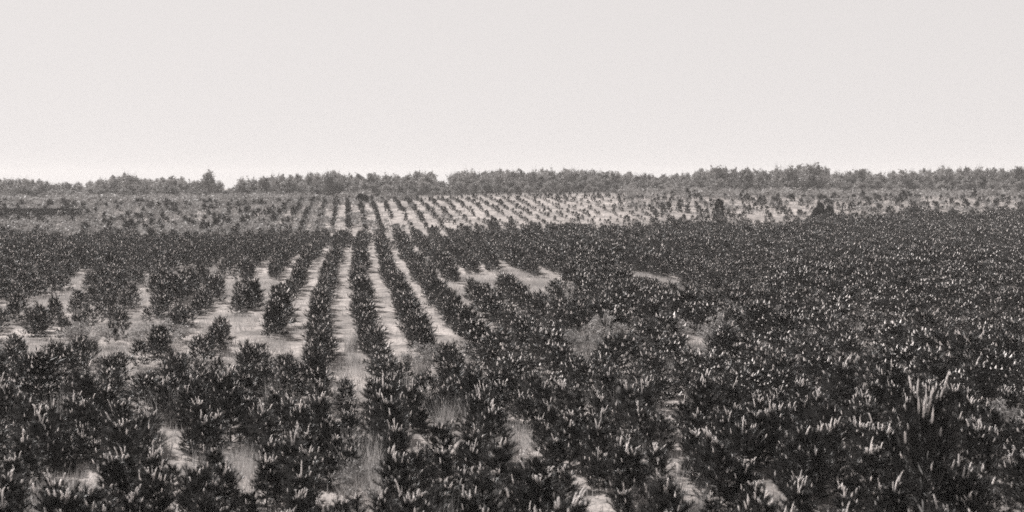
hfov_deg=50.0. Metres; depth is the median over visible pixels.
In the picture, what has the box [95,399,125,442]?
young pine
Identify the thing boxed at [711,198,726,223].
juniper
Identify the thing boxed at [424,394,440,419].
young pine
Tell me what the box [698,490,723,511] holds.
young pine
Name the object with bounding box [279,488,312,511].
young pine
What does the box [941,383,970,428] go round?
young pine
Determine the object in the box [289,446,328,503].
young pine
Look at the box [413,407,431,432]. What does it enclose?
young pine
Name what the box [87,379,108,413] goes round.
young pine
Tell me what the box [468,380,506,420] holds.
young pine
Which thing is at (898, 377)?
young pine
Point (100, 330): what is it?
weed clump
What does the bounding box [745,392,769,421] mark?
young pine
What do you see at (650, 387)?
young pine
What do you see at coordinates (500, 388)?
young pine
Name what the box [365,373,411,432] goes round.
young pine
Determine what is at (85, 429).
young pine
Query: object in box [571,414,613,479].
young pine
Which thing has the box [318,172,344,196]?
woodland tree
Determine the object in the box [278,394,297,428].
young pine
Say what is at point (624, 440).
young pine
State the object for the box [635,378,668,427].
young pine
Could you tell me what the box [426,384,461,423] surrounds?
clump
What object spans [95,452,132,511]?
young pine
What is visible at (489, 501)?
young pine
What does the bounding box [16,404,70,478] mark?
young pine
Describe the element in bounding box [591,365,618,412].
young pine
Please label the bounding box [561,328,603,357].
weed clump
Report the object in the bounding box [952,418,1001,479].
young pine
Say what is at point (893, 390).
young pine
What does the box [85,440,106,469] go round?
young pine
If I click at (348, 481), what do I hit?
weed clump
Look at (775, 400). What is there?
young pine
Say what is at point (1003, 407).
weed clump
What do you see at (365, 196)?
juniper
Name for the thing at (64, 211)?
hedge
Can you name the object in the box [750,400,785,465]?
young pine
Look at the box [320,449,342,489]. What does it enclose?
young pine
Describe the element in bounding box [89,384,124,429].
young pine
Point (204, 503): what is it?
young pine
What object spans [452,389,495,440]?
young pine
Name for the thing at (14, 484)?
young pine
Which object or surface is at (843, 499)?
young pine
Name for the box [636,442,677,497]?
young pine
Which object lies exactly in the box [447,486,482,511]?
young pine
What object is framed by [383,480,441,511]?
young pine
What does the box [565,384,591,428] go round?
young pine
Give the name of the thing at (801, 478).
young pine
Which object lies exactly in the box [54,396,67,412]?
young pine
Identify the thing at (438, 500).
young pine
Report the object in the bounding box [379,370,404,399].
young pine
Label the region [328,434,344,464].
young pine
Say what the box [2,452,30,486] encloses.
young pine
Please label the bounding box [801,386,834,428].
young pine
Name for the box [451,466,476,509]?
young pine
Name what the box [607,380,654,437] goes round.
young pine
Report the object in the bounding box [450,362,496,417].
young pine
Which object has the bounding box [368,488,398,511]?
young pine
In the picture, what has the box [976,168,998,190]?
woodland tree
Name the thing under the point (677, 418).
young pine
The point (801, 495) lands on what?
young pine
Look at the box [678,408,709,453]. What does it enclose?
young pine
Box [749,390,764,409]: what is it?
young pine
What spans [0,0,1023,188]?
sky
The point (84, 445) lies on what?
young pine
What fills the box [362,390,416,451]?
young pine
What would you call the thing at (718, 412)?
young pine
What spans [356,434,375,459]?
young pine
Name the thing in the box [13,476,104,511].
young pine
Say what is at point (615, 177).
woodland tree
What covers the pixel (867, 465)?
young pine
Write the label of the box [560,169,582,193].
woodland tree
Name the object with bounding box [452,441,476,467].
young pine
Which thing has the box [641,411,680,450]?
young pine
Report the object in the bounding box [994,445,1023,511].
young pine
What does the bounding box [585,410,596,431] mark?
young pine
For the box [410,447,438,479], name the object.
young pine
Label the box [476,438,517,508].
young pine
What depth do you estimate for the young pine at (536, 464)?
15.69 m
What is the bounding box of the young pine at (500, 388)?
[489,379,514,418]
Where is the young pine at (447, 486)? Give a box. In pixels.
[433,477,467,511]
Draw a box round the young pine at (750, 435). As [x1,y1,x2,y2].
[718,416,769,471]
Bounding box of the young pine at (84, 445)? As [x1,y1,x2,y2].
[75,431,90,461]
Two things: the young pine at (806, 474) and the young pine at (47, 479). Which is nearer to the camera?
the young pine at (47, 479)
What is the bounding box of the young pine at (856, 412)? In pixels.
[839,400,876,440]
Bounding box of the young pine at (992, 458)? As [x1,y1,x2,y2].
[986,450,1001,480]
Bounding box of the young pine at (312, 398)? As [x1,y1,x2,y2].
[306,393,323,423]
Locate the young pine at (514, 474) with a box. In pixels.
[498,450,539,511]
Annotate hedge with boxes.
[0,207,83,218]
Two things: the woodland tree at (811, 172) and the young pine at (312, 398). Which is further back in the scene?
the woodland tree at (811, 172)
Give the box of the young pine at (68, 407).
[59,390,86,439]
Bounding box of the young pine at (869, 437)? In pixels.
[851,414,906,479]
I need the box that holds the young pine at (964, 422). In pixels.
[945,412,980,461]
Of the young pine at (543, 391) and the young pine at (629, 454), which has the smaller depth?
the young pine at (629, 454)
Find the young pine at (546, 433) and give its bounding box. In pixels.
[531,422,557,458]
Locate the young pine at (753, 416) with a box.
[734,399,784,462]
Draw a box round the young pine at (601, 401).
[591,394,612,420]
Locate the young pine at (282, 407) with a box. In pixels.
[268,397,296,441]
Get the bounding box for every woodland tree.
[0,183,30,195]
[34,182,53,195]
[98,177,118,191]
[120,175,137,194]
[162,176,180,195]
[200,169,215,192]
[233,179,250,194]
[257,177,273,193]
[277,175,297,195]
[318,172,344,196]
[360,173,380,195]
[414,172,438,195]
[456,171,469,195]
[495,169,510,193]
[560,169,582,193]
[604,170,625,188]
[708,165,730,187]
[736,167,753,189]
[776,165,797,186]
[798,162,829,192]
[854,168,866,188]
[894,169,918,183]
[930,166,953,188]
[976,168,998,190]
[1007,166,1023,190]
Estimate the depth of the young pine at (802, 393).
22.81 m
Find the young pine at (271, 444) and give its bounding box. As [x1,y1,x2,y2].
[250,435,289,488]
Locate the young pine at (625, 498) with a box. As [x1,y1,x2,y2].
[612,484,635,511]
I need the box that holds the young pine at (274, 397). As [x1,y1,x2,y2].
[263,386,284,421]
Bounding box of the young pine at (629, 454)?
[603,435,653,511]
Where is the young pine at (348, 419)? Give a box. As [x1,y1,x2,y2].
[337,406,366,443]
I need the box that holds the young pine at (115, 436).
[87,412,146,473]
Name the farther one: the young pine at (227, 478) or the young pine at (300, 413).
the young pine at (300, 413)
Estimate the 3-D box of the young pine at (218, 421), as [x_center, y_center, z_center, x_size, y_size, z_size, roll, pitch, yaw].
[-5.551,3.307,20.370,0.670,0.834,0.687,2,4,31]
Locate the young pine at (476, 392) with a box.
[461,385,487,431]
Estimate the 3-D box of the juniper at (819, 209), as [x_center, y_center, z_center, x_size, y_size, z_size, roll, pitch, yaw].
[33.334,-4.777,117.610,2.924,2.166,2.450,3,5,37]
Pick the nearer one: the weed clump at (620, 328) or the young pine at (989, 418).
the young pine at (989, 418)
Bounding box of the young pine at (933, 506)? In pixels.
[916,491,955,511]
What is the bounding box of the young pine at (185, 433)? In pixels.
[176,426,201,450]
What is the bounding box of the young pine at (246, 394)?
[239,386,256,413]
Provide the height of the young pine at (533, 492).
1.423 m
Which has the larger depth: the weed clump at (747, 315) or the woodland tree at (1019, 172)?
the woodland tree at (1019, 172)
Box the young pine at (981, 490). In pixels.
[934,454,1011,511]
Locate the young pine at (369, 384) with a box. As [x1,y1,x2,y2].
[356,377,381,414]
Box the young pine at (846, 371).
[813,355,864,418]
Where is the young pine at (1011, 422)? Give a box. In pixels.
[999,417,1022,452]
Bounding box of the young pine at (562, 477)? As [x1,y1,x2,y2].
[551,464,587,500]
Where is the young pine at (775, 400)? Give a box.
[764,394,786,432]
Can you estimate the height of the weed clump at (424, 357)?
1.032 m
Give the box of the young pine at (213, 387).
[206,386,222,416]
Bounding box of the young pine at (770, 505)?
[733,490,789,511]
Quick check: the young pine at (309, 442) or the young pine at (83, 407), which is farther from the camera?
the young pine at (83, 407)
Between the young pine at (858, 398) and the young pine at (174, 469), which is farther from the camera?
the young pine at (858, 398)
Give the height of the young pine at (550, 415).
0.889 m
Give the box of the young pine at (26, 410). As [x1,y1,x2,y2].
[7,393,45,445]
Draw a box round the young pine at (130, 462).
[108,446,150,506]
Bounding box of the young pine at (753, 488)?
[724,478,779,511]
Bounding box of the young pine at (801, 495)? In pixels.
[776,476,818,511]
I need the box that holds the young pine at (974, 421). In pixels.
[960,414,991,456]
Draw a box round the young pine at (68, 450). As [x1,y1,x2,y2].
[52,439,83,471]
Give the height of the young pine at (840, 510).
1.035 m
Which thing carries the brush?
on the ground at (294, 341)
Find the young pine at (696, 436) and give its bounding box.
[672,428,703,481]
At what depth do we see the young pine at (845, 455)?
18.16 m
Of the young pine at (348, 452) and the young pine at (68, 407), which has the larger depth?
the young pine at (68, 407)
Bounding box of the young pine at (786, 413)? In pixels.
[764,396,800,444]
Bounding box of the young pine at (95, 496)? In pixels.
[73,479,121,511]
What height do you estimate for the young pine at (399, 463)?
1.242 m
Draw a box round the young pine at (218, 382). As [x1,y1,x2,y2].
[201,365,243,423]
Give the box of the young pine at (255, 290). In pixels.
[239,277,266,309]
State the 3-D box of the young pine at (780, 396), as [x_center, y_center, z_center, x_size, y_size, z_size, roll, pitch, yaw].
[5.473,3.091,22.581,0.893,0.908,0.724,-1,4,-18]
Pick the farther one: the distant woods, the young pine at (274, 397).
the distant woods
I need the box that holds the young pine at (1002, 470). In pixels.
[989,450,1022,501]
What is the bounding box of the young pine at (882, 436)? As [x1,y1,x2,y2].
[858,420,909,489]
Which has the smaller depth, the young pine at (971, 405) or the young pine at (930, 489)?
the young pine at (930, 489)
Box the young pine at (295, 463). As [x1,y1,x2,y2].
[276,447,326,510]
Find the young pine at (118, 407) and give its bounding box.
[102,398,136,444]
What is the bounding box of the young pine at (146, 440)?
[113,406,163,464]
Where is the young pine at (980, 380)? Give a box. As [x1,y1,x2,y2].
[949,357,1007,412]
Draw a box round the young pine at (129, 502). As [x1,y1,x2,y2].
[117,484,150,511]
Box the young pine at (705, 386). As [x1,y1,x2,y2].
[682,368,730,432]
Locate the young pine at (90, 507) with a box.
[82,501,101,510]
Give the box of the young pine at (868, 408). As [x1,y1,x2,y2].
[858,395,879,431]
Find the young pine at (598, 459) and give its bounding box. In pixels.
[580,446,612,488]
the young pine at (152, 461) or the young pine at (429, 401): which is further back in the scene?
the young pine at (429, 401)
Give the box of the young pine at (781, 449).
[762,441,794,480]
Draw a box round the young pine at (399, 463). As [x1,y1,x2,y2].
[371,444,423,511]
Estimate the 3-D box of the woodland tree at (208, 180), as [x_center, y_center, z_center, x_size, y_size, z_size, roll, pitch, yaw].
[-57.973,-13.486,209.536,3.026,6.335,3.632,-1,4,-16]
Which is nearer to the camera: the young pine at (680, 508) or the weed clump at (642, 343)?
the young pine at (680, 508)
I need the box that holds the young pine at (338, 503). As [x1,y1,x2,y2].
[324,493,354,511]
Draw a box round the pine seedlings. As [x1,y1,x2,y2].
[0,188,1023,233]
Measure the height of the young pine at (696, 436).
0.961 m
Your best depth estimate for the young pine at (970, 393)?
23.18 m
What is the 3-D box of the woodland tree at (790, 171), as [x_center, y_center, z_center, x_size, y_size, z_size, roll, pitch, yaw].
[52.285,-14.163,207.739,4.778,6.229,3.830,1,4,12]
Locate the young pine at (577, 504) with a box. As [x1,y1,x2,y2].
[542,487,601,511]
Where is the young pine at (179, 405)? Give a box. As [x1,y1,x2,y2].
[163,383,200,427]
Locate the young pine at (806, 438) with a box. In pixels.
[764,416,844,502]
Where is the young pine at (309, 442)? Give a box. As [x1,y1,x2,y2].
[297,426,322,478]
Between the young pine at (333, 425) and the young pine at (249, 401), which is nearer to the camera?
the young pine at (333, 425)
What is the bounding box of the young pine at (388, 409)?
[365,393,415,460]
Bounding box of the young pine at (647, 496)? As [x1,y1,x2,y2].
[638,482,668,511]
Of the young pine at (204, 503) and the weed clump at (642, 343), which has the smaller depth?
the young pine at (204, 503)
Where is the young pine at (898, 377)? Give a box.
[862,358,920,413]
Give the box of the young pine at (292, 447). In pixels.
[261,425,310,498]
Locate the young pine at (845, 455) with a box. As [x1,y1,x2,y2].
[823,438,854,483]
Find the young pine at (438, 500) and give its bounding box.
[416,482,453,511]
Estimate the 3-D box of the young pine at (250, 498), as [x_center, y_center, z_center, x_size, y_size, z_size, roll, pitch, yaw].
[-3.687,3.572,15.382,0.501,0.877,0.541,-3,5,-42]
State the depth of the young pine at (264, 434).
19.87 m
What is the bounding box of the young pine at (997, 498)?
[974,463,1014,511]
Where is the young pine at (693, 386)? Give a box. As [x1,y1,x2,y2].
[682,377,712,418]
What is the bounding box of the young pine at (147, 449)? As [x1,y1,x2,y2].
[135,439,156,467]
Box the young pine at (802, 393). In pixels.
[785,377,814,421]
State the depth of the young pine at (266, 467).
16.87 m
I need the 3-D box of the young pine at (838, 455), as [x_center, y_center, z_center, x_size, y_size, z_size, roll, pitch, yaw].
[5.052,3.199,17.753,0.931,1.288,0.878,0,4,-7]
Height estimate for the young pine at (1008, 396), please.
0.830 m
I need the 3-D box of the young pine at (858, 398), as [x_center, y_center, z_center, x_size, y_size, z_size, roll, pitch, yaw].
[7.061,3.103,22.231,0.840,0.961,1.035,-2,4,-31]
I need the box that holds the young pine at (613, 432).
[594,420,620,442]
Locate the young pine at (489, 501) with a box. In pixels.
[465,462,504,511]
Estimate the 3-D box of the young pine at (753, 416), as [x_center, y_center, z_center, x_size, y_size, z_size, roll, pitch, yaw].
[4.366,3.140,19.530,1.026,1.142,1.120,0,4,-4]
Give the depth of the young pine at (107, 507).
14.30 m
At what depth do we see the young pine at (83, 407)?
20.96 m
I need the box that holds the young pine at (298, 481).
[277,461,322,511]
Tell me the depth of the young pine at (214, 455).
17.62 m
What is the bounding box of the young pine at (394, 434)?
[380,418,410,462]
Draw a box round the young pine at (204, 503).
[190,488,223,511]
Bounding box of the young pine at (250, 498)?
[233,480,263,511]
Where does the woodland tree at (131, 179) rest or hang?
on the ground at (294, 341)
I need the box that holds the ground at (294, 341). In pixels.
[0,189,1023,511]
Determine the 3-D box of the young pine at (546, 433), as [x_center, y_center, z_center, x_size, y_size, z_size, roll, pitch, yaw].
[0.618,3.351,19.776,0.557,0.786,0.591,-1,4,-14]
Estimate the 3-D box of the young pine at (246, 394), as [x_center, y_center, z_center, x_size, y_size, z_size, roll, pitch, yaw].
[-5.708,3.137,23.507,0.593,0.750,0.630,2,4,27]
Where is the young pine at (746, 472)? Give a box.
[716,457,763,511]
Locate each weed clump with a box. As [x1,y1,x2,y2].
[60,320,112,342]
[127,318,194,345]
[329,458,407,501]
[399,341,437,375]
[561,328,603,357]
[579,310,630,351]
[623,332,666,352]
[654,310,693,338]
[692,312,738,349]
[721,300,781,332]
[954,398,1023,441]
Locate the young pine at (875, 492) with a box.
[863,480,891,511]
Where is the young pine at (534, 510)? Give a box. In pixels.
[525,501,547,511]
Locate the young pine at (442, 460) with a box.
[420,445,458,495]
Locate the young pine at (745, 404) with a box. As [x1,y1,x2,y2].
[736,402,752,415]
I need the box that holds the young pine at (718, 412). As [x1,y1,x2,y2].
[707,404,729,439]
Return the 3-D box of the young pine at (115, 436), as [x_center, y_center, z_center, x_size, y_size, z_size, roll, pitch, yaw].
[-6.783,3.228,18.896,1.053,1.147,1.298,-1,4,-17]
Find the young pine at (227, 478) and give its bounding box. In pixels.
[195,457,246,511]
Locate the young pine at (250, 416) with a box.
[238,407,274,448]
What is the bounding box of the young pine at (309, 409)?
[292,397,321,437]
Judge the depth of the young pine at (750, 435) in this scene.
18.92 m
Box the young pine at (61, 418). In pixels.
[43,407,77,462]
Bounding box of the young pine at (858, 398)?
[839,387,886,427]
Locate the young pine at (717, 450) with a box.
[685,427,744,510]
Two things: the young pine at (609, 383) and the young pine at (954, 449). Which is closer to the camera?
the young pine at (954, 449)
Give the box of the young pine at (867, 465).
[837,438,890,511]
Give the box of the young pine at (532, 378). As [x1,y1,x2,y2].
[515,368,548,411]
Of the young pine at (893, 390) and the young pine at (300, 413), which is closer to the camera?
the young pine at (300, 413)
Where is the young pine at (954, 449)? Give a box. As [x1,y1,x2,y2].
[943,430,958,463]
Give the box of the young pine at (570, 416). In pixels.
[555,408,586,455]
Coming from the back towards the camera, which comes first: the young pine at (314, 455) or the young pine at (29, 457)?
the young pine at (29, 457)
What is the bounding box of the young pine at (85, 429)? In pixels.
[69,420,96,455]
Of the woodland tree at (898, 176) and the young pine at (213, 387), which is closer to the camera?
the young pine at (213, 387)
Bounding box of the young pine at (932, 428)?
[879,371,972,511]
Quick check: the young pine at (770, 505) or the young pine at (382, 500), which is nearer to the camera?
the young pine at (770, 505)
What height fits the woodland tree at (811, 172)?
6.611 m
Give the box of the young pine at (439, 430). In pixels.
[418,419,460,465]
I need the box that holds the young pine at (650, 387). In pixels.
[640,378,659,415]
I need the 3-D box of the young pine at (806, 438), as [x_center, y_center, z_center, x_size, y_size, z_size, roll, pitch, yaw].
[4.552,3.189,16.922,1.230,1.416,1.342,2,4,32]
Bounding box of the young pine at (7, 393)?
[0,373,23,429]
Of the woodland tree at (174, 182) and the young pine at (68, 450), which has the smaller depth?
the young pine at (68, 450)
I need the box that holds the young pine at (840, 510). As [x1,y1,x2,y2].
[830,501,849,511]
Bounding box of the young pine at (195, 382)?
[176,374,210,422]
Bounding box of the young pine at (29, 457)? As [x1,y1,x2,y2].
[0,431,50,485]
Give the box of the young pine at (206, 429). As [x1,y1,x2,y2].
[180,409,225,462]
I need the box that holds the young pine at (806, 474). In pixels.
[773,440,824,493]
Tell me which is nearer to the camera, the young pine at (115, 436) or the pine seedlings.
the young pine at (115, 436)
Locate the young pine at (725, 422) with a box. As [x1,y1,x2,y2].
[709,410,747,458]
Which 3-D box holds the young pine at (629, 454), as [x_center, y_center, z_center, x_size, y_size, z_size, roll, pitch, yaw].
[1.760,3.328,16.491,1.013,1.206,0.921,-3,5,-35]
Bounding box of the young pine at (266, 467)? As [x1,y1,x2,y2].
[247,450,286,507]
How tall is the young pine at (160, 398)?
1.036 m
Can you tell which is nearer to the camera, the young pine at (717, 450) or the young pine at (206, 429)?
the young pine at (717, 450)
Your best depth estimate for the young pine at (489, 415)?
19.68 m
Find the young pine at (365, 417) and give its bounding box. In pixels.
[356,399,372,428]
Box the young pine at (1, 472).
[0,466,33,501]
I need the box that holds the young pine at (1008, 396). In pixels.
[990,386,1022,422]
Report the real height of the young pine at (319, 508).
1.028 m
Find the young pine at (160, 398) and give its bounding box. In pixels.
[142,375,175,422]
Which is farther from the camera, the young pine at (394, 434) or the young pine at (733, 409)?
the young pine at (733, 409)
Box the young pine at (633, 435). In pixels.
[624,430,648,461]
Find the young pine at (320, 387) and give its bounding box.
[309,378,335,415]
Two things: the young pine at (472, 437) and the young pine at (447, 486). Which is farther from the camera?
the young pine at (472, 437)
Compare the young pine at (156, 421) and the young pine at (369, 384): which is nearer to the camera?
the young pine at (156, 421)
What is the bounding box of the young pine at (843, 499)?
[821,481,862,511]
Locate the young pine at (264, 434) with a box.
[241,398,282,458]
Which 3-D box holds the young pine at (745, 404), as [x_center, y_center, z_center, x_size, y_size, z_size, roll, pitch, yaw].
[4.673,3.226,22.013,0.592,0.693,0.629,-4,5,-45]
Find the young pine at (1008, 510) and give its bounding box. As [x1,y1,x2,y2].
[994,503,1013,511]
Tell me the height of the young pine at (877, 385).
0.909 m
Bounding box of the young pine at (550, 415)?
[537,396,561,434]
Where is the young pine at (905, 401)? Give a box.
[883,392,920,444]
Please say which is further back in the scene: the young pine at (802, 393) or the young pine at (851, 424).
the young pine at (802, 393)
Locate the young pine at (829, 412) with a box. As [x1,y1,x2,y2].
[811,397,851,450]
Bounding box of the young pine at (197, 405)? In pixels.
[184,396,211,439]
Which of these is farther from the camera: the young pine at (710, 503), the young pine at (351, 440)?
the young pine at (351, 440)
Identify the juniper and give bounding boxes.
[355,193,369,202]
[487,217,501,228]
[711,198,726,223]
[811,202,834,216]
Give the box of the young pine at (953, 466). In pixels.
[948,460,962,474]
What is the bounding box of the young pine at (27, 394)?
[7,386,31,426]
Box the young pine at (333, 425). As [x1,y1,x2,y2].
[310,414,348,453]
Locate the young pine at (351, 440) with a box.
[338,434,365,464]
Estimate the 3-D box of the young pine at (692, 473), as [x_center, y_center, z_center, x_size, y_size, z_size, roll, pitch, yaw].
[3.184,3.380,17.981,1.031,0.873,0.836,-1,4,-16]
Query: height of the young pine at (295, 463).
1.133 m
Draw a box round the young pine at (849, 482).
[844,469,865,508]
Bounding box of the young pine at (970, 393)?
[960,385,982,413]
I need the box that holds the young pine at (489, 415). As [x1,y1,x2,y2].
[474,398,520,463]
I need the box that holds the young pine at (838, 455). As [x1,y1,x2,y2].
[807,417,853,487]
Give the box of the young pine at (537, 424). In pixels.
[529,415,551,449]
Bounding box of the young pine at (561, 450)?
[539,434,577,485]
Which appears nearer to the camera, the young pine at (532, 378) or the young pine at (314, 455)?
the young pine at (314, 455)
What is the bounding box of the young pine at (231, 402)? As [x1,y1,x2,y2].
[214,386,249,446]
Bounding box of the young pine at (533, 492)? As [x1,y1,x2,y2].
[502,461,568,511]
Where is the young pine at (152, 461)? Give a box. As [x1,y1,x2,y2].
[127,445,175,511]
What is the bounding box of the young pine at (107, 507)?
[91,501,115,511]
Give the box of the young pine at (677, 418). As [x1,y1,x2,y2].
[669,396,693,435]
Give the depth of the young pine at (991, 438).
19.14 m
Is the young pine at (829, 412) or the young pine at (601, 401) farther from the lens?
the young pine at (601, 401)
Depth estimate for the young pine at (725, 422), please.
19.57 m
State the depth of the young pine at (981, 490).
15.22 m
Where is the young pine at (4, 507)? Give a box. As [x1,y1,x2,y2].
[0,487,21,511]
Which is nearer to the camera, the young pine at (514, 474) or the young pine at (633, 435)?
the young pine at (514, 474)
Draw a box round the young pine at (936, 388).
[914,378,949,417]
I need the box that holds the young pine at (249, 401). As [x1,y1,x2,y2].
[235,396,262,432]
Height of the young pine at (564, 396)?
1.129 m
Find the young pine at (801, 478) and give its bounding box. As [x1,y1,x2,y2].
[779,470,821,511]
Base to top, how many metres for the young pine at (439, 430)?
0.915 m
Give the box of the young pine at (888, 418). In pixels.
[879,405,897,430]
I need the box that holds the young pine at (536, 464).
[509,447,565,511]
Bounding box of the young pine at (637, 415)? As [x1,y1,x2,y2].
[616,401,657,449]
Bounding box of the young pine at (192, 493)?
[178,463,204,511]
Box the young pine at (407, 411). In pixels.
[401,396,413,423]
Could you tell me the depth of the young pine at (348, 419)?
20.64 m
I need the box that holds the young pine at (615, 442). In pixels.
[600,433,630,470]
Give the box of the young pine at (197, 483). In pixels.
[163,460,231,511]
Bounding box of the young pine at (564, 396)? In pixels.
[546,379,580,428]
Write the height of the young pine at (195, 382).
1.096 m
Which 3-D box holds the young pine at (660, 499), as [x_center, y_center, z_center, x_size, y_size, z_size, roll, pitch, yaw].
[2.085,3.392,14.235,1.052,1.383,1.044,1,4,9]
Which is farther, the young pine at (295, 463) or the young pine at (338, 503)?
the young pine at (295, 463)
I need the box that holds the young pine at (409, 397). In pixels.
[400,377,429,428]
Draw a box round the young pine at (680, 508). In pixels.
[657,503,685,511]
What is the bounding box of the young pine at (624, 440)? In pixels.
[603,428,652,499]
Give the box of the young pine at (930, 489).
[916,464,957,508]
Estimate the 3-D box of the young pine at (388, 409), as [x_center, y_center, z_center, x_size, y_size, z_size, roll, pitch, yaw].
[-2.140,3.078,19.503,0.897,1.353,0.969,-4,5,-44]
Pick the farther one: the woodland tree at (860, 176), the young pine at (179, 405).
the woodland tree at (860, 176)
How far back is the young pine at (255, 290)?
43.11 m
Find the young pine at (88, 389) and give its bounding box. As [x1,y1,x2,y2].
[60,360,108,425]
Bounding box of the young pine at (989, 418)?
[973,399,1010,445]
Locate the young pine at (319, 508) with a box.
[310,499,333,511]
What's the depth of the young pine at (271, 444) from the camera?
17.66 m
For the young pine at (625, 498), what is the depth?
15.63 m
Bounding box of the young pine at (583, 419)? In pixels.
[577,411,590,446]
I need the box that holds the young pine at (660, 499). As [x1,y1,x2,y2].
[637,468,699,511]
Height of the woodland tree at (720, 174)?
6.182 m
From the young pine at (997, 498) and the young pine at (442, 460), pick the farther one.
the young pine at (442, 460)
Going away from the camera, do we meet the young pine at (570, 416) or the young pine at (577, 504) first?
the young pine at (577, 504)
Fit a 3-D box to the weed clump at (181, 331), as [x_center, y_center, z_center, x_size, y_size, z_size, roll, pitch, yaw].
[-10.870,2.375,33.738,1.835,0.895,1.994,0,4,7]
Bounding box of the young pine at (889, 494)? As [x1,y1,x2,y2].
[867,471,915,511]
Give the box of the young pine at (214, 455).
[193,444,235,488]
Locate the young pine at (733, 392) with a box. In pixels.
[719,377,743,411]
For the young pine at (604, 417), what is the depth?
19.79 m
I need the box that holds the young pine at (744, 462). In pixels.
[732,459,747,484]
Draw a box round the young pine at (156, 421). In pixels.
[135,410,171,451]
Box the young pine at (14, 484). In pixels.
[0,469,32,511]
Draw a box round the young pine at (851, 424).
[842,416,858,457]
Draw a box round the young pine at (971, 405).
[956,396,983,440]
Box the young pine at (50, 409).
[22,399,74,466]
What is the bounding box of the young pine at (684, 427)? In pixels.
[681,420,696,439]
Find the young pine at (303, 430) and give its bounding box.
[286,422,319,460]
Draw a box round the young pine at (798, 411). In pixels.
[782,392,817,434]
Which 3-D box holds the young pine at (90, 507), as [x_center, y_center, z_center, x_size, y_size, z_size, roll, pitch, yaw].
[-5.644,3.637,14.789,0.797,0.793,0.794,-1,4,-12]
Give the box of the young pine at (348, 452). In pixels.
[332,444,361,478]
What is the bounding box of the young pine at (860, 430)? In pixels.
[843,416,875,465]
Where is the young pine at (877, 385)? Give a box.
[862,379,887,418]
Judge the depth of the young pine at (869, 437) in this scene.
18.29 m
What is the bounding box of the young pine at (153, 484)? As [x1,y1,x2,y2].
[122,459,175,511]
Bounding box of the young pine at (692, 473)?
[680,437,728,488]
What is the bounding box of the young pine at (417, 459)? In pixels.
[404,442,432,493]
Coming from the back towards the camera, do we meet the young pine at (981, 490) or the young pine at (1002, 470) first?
the young pine at (1002, 470)
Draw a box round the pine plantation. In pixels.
[0,204,1023,508]
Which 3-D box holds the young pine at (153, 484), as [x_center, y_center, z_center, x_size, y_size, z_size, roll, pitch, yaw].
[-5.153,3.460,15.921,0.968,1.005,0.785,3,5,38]
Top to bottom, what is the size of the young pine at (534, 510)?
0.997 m
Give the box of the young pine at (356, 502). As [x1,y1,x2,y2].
[348,492,368,511]
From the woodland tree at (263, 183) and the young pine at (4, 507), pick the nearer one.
the young pine at (4, 507)
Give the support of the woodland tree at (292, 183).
on the ground at (294, 341)
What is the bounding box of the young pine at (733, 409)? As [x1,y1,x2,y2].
[715,402,749,442]
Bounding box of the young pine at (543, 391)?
[529,379,555,421]
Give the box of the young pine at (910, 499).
[900,433,954,509]
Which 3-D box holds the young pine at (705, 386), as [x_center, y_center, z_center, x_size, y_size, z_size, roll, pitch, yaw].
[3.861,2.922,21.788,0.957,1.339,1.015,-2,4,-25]
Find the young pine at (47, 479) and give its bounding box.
[27,469,70,511]
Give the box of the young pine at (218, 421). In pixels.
[201,413,228,452]
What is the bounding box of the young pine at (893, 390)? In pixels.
[881,380,904,425]
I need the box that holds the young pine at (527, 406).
[506,389,541,430]
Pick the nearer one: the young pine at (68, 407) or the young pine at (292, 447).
the young pine at (292, 447)
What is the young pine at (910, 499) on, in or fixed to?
on the ground at (294, 341)
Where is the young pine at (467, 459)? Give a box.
[453,438,491,484]
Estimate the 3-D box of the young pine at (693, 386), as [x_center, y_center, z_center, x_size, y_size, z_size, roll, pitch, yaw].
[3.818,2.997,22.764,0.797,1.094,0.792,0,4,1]
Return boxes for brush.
[0,184,1023,238]
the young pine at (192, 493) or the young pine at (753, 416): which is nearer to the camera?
the young pine at (192, 493)
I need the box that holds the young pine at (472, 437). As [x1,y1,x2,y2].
[454,423,488,472]
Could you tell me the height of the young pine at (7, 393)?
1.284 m
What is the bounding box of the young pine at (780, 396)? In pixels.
[763,386,793,419]
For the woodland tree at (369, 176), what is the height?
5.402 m
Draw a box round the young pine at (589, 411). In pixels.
[586,385,614,419]
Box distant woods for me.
[0,162,1023,197]
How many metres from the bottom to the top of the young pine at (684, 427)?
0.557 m
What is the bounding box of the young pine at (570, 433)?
[544,414,586,470]
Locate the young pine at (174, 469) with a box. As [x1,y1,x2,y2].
[165,460,183,493]
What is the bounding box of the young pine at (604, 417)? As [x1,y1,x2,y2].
[581,405,614,457]
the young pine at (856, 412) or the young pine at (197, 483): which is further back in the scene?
the young pine at (856, 412)
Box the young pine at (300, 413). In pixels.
[283,401,322,447]
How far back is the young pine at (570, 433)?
19.17 m
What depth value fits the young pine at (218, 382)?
22.63 m
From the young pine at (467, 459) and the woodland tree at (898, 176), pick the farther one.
the woodland tree at (898, 176)
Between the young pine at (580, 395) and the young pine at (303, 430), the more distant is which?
the young pine at (580, 395)
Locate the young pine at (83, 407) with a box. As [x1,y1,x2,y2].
[63,393,106,440]
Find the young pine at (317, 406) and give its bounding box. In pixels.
[301,392,339,449]
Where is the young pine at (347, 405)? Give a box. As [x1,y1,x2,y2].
[338,399,359,417]
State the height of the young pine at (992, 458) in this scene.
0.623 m
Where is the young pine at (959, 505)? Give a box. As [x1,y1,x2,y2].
[946,492,985,511]
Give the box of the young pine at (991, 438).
[973,425,1007,470]
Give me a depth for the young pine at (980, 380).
23.62 m

